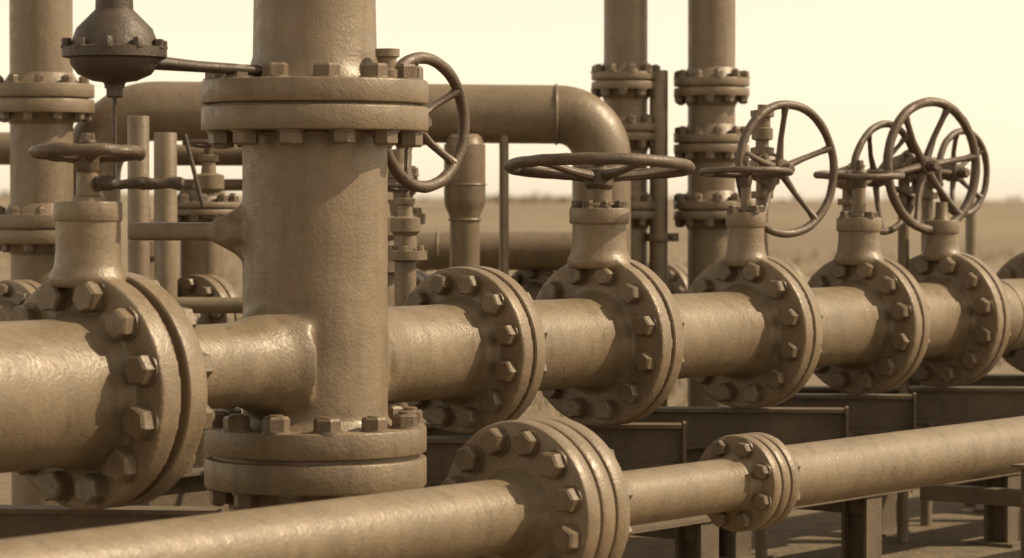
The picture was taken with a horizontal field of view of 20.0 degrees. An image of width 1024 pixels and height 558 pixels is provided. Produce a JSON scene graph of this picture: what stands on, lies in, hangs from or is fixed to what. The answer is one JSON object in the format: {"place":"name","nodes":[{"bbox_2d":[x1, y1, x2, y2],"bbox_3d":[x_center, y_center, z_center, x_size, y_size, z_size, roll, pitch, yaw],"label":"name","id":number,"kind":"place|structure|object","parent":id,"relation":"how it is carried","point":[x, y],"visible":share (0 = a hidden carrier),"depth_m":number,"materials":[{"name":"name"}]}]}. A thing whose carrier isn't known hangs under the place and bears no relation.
{"place":"outdoors","nodes":[
{"label":"outdoors","id":0,"kind":"place"},
{"bbox_2d":[149,207,153,279],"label":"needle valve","id":1,"kind":"object","parent":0,"point":[151,258],"visible":0.06,"depth_m":12.85,"materials":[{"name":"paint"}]},
{"bbox_2d":[0,193,1023,557],"bbox_3d":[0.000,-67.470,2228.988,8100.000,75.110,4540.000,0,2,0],"label":"ground","id":2,"kind":"structure","parent":0,"point":[948,533],"depth_m":75.45,"materials":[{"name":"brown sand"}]},
{"bbox_2d":[0,0,94,504],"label":"riser pipe","id":3,"kind":"object","parent":2,"relation":"on","point":[46,96],"visible":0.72,"depth_m":12.86,"materials":[{"name":"metal"}]},
{"bbox_2d":[0,504,228,538],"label":"beam","id":4,"kind":"structure","parent":2,"relation":"on","point":[21,520],"depth_m":9.03,"materials":[{"name":"metal"}]},
{"bbox_2d":[0,221,1023,509],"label":"flanged pipeline","id":5,"kind":"object","parent":4,"relation":"on","point":[118,383],"visible":0.95,"depth_m":10.46,"materials":[{"name":"beige paint"}]},
{"bbox_2d":[29,133,184,220],"bbox_3d":[-1.252,-0.308,8.789,0.431,0.267,0.351,1,2,36],"label":"gate valve","id":6,"kind":"object","parent":5,"relation":"on","point":[86,155],"visible":0.99,"depth_m":8.76,"materials":[{"name":"beige paint"}]},
{"bbox_2d":[503,153,694,223],"bbox_3d":[0.326,-0.337,10.874,0.717,0.261,0.714,0,2,0],"label":"gate valve","id":7,"kind":"object","parent":5,"relation":"on","point":[599,178],"visible":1,"depth_m":10.78,"materials":[{"name":"beige paint"}]},
{"bbox_2d":[699,156,793,226],"bbox_3d":[0.938,-0.350,11.656,0.379,0.284,0.379,0,2,0],"label":"gate valve","id":8,"kind":"object","parent":5,"relation":"on","point":[745,214],"visible":0.99,"depth_m":11.60,"materials":[{"name":"beige paint"}]},
{"bbox_2d":[813,160,905,231],"bbox_3d":[1.473,-0.353,12.341,0.390,0.305,0.388,0,2,0],"label":"gate valve","id":9,"kind":"object","parent":5,"relation":"on","point":[858,218],"visible":0.98,"depth_m":12.29,"materials":[{"name":"beige paint"}]},
{"bbox_2d":[923,202,959,233],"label":"gate valve","id":10,"kind":"object","parent":5,"relation":"on","point":[941,222],"visible":0.96,"depth_m":12.84,"materials":[{"name":"beige paint"}]},
{"bbox_2d":[127,116,149,505],"bbox_3d":[-1.540,0.266,12.012,0.090,1.875,0.090,0,2,0],"label":"steel post","id":11,"kind":"object","parent":2,"relation":"on","point":[138,204],"visible":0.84,"depth_m":11.96,"materials":[{"name":"metal"}]},
{"bbox_2d":[154,132,176,296],"bbox_3d":[-1.500,0.277,12.612,0.100,1.820,0.100,0,2,0],"label":"steel post","id":12,"kind":"object","parent":2,"relation":"on","point":[165,209],"visible":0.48,"depth_m":12.55,"materials":[{"name":"metal"}]},
{"bbox_2d":[177,191,240,466],"bbox_3d":[-1.400,0.387,13.165,0.350,1.570,0.350,0,2,0],"label":"riser pipe","id":13,"kind":"object","parent":2,"relation":"on","point":[192,253],"visible":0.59,"depth_m":13.05,"materials":[{"name":"metal"}]},
{"bbox_2d":[0,258,998,324],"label":"flanged pipeline","id":14,"kind":"object","parent":13,"relation":"on","point":[13,293],"visible":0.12,"depth_m":12.98,"materials":[{"name":"paint"}]},
{"bbox_2d":[0,132,242,313],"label":"crossover pipe","id":15,"kind":"object","parent":14,"relation":"on","point":[218,305],"visible":0.2,"depth_m":13.64,"materials":[{"name":"metal"}]},
{"bbox_2d":[182,133,234,276],"bbox_3d":[-1.365,-0.199,13.099,0.240,0.944,0.238,0,2,0],"label":"needle valve","id":16,"kind":"object","parent":14,"relation":"on","point":[211,181],"visible":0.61,"depth_m":13.05,"materials":[{"name":"paint"}]},
{"bbox_2d":[183,134,204,206],"bbox_3d":[-1.410,-0.481,12.892,0.099,0.325,0.020,0,2,0],"label":"tie rod","id":17,"kind":"object","parent":16,"relation":"attached to","point":[193,168],"visible":1,"depth_m":12.88,"materials":[{"name":"metal"}]},
{"bbox_2d":[388,192,394,306],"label":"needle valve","id":18,"kind":"object","parent":14,"relation":"attached to","point":[390,272],"visible":0.02,"depth_m":12.36,"materials":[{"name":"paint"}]},
{"bbox_2d":[388,183,426,305],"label":"needle valve","id":19,"kind":"object","parent":14,"relation":"attached to","point":[406,252],"visible":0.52,"depth_m":11.96,"materials":[{"name":"paint"}]},
{"bbox_2d":[408,230,571,406],"bbox_3d":[-0.050,0.336,14.915,1.340,1.176,0.212,0,2,0],"label":"crossover pipe","id":20,"kind":"object","parent":14,"relation":"attached to","point":[539,250],"visible":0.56,"depth_m":14.81,"materials":[{"name":"metal"}]},
{"bbox_2d":[127,0,469,509],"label":"tee riser","id":21,"kind":"object","parent":2,"relation":"on","point":[320,115],"visible":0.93,"depth_m":9.41,"materials":[{"name":"beige paint"}]},
{"bbox_2d":[61,0,261,177],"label":"valve actuator","id":22,"kind":"object","parent":21,"relation":"attached to","point":[114,46],"visible":1,"depth_m":9.10,"materials":[{"name":"metal"}]},
{"bbox_2d":[73,81,630,257],"bbox_3d":[-0.755,0.130,13.404,2.632,2.071,0.305,0,2,-5],"label":"overhead loop pipe","id":23,"kind":"object","parent":2,"relation":"on","point":[575,119],"visible":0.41,"depth_m":13.33,"materials":[{"name":"metal"}]},
{"bbox_2d":[396,143,425,224],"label":"needle valve","id":24,"kind":"object","parent":23,"relation":"attached to","point":[417,212],"visible":0.11,"depth_m":13.25,"materials":[{"name":"paint"}]},
{"bbox_2d":[388,149,418,408],"bbox_3d":[-0.500,0.309,12.713,0.193,1.750,0.195,0,2,0],"label":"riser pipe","id":25,"kind":"object","parent":2,"relation":"on","point":[399,157],"visible":0.12,"depth_m":12.65,"materials":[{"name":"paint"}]},
{"bbox_2d":[444,134,486,266],"bbox_3d":[-0.216,0.253,13.312,0.200,1.830,0.200,0,2,0],"label":"capped standpipe","id":26,"kind":"object","parent":2,"relation":"on","point":[464,194],"visible":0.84,"depth_m":13.23,"materials":[{"name":"metal"}]},
{"bbox_2d":[499,135,508,274],"bbox_3d":[-0.037,0.250,13.412,0.044,1.830,0.044,0,2,0],"label":"steel post","id":27,"kind":"object","parent":2,"relation":"on","point":[503,208],"visible":0.49,"depth_m":13.38,"materials":[{"name":"metal"}]},
{"bbox_2d":[0,188,1022,202],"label":"distant tree line","id":28,"kind":"object","parent":2,"relation":"on","point":[488,198],"visible":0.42,"depth_m":1069.76,"materials":[{"name":"brown plant"}]},
{"bbox_2d":[590,0,659,266],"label":"riser pipe","id":29,"kind":"object","parent":2,"relation":"on","point":[623,77],"visible":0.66,"depth_m":13.88,"materials":[{"name":"metal"}]},
{"bbox_2d":[646,70,678,405],"bbox_3d":[0.721,0.075,13.957,0.155,2.150,0.119,0,2,0],"label":"steel post","id":30,"kind":"object","parent":2,"relation":"on","point":[659,237],"visible":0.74,"depth_m":13.91,"materials":[{"name":"metal"}]},
{"bbox_2d":[673,0,749,406],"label":"riser pipe","id":31,"kind":"object","parent":2,"relation":"on","point":[711,83],"visible":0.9,"depth_m":13.88,"materials":[{"name":"metal"}]},
{"bbox_2d":[735,100,837,557],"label":"handwheel valve","id":32,"kind":"object","parent":2,"relation":"on","point":[758,129],"visible":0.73,"depth_m":12.06,"materials":[{"name":"paint"}]},
{"bbox_2d":[631,474,1020,557],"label":"steel support legs","id":33,"kind":"object","parent":2,"relation":"on","point":[868,524],"visible":0.3,"depth_m":12.00,"materials":[{"name":"paint"}]},
{"bbox_2d":[147,466,239,510],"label":"beam","id":34,"kind":"structure","parent":33,"relation":"on","point":[189,489],"depth_m":11.01,"materials":[{"name":"metal"}]},
{"bbox_2d":[424,424,952,487],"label":"beam","id":35,"kind":"structure","parent":33,"relation":"on","point":[693,454],"depth_m":12.13,"materials":[{"name":"metal"}]},
{"bbox_2d":[425,421,685,466],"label":"beam","id":36,"kind":"structure","parent":35,"relation":"on","point":[645,444],"depth_m":11.07,"materials":[{"name":"metal"}]},
{"bbox_2d":[636,406,848,447],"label":"beam","id":37,"kind":"structure","parent":35,"relation":"on","point":[706,427],"depth_m":11.76,"materials":[{"name":"metal"}]},
{"bbox_2d":[769,392,916,432],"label":"beam","id":38,"kind":"structure","parent":35,"relation":"on","point":[877,413],"depth_m":12.45,"materials":[{"name":"metal"}]},
{"bbox_2d":[798,386,1023,423],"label":"beam","id":39,"kind":"structure","parent":35,"relation":"on","point":[954,405],"depth_m":13.01,"materials":[{"name":"metal"}]},
{"bbox_2d":[630,472,1020,533],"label":"beam","id":40,"kind":"structure","parent":33,"relation":"on","point":[660,525],"depth_m":10.93,"materials":[{"name":"metal"}]},
{"bbox_2d":[421,436,471,483],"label":"beam","id":41,"kind":"structure","parent":40,"relation":"on","point":[440,452],"depth_m":10.29,"materials":[{"name":"metal"}]},
{"bbox_2d":[909,374,1023,385],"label":"beam","id":42,"kind":"structure","parent":40,"relation":"on","point":[1002,380],"depth_m":13.88,"materials":[{"name":"metal"}]},
{"bbox_2d":[836,121,916,528],"bbox_3d":[1.559,0.241,12.887,0.280,1.877,0.505,1,2,43],"label":"handwheel valve","id":43,"kind":"object","parent":2,"relation":"on","point":[845,201],"visible":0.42,"depth_m":12.83,"materials":[{"name":"paint"}]},
{"bbox_2d":[883,97,980,541],"bbox_3d":[1.795,0.186,12.934,0.607,1.984,0.249,-1,2,-39],"label":"handwheel valve","id":44,"kind":"object","parent":2,"relation":"on","point":[919,166],"visible":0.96,"depth_m":12.89,"materials":[{"name":"paint"}]},
{"bbox_2d":[920,128,989,525],"bbox_3d":[2.010,0.228,13.587,0.280,1.865,0.420,1,2,44],"label":"handwheel valve","id":45,"kind":"object","parent":2,"relation":"on","point":[952,174],"visible":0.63,"depth_m":13.57,"materials":[{"name":"paint"}]},
{"bbox_2d":[964,203,977,506],"bbox_3d":[2.290,0.378,14.516,0.062,1.515,0.062,0,2,0],"label":"steel post","id":46,"kind":"object","parent":2,"relation":"on","point":[971,235],"visible":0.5,"depth_m":14.47,"materials":[{"name":"metal"}]},
{"bbox_2d":[920,463,1023,557],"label":"pipe support post","id":47,"kind":"object","parent":2,"relation":"on","point":[998,496],"visible":0.87,"depth_m":11.09,"materials":[{"name":"metal"}]},
{"bbox_2d":[0,416,1023,557],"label":"flanged pipeline","id":48,"kind":"object","parent":47,"relation":"on","point":[550,487],"visible":1,"depth_m":8.72,"materials":[{"name":"beige paint"}]},
{"bbox_2d":[0,0,1023,199],"label":"sky","id":49,"kind":"structure","parent":0,"point":[857,64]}
]}

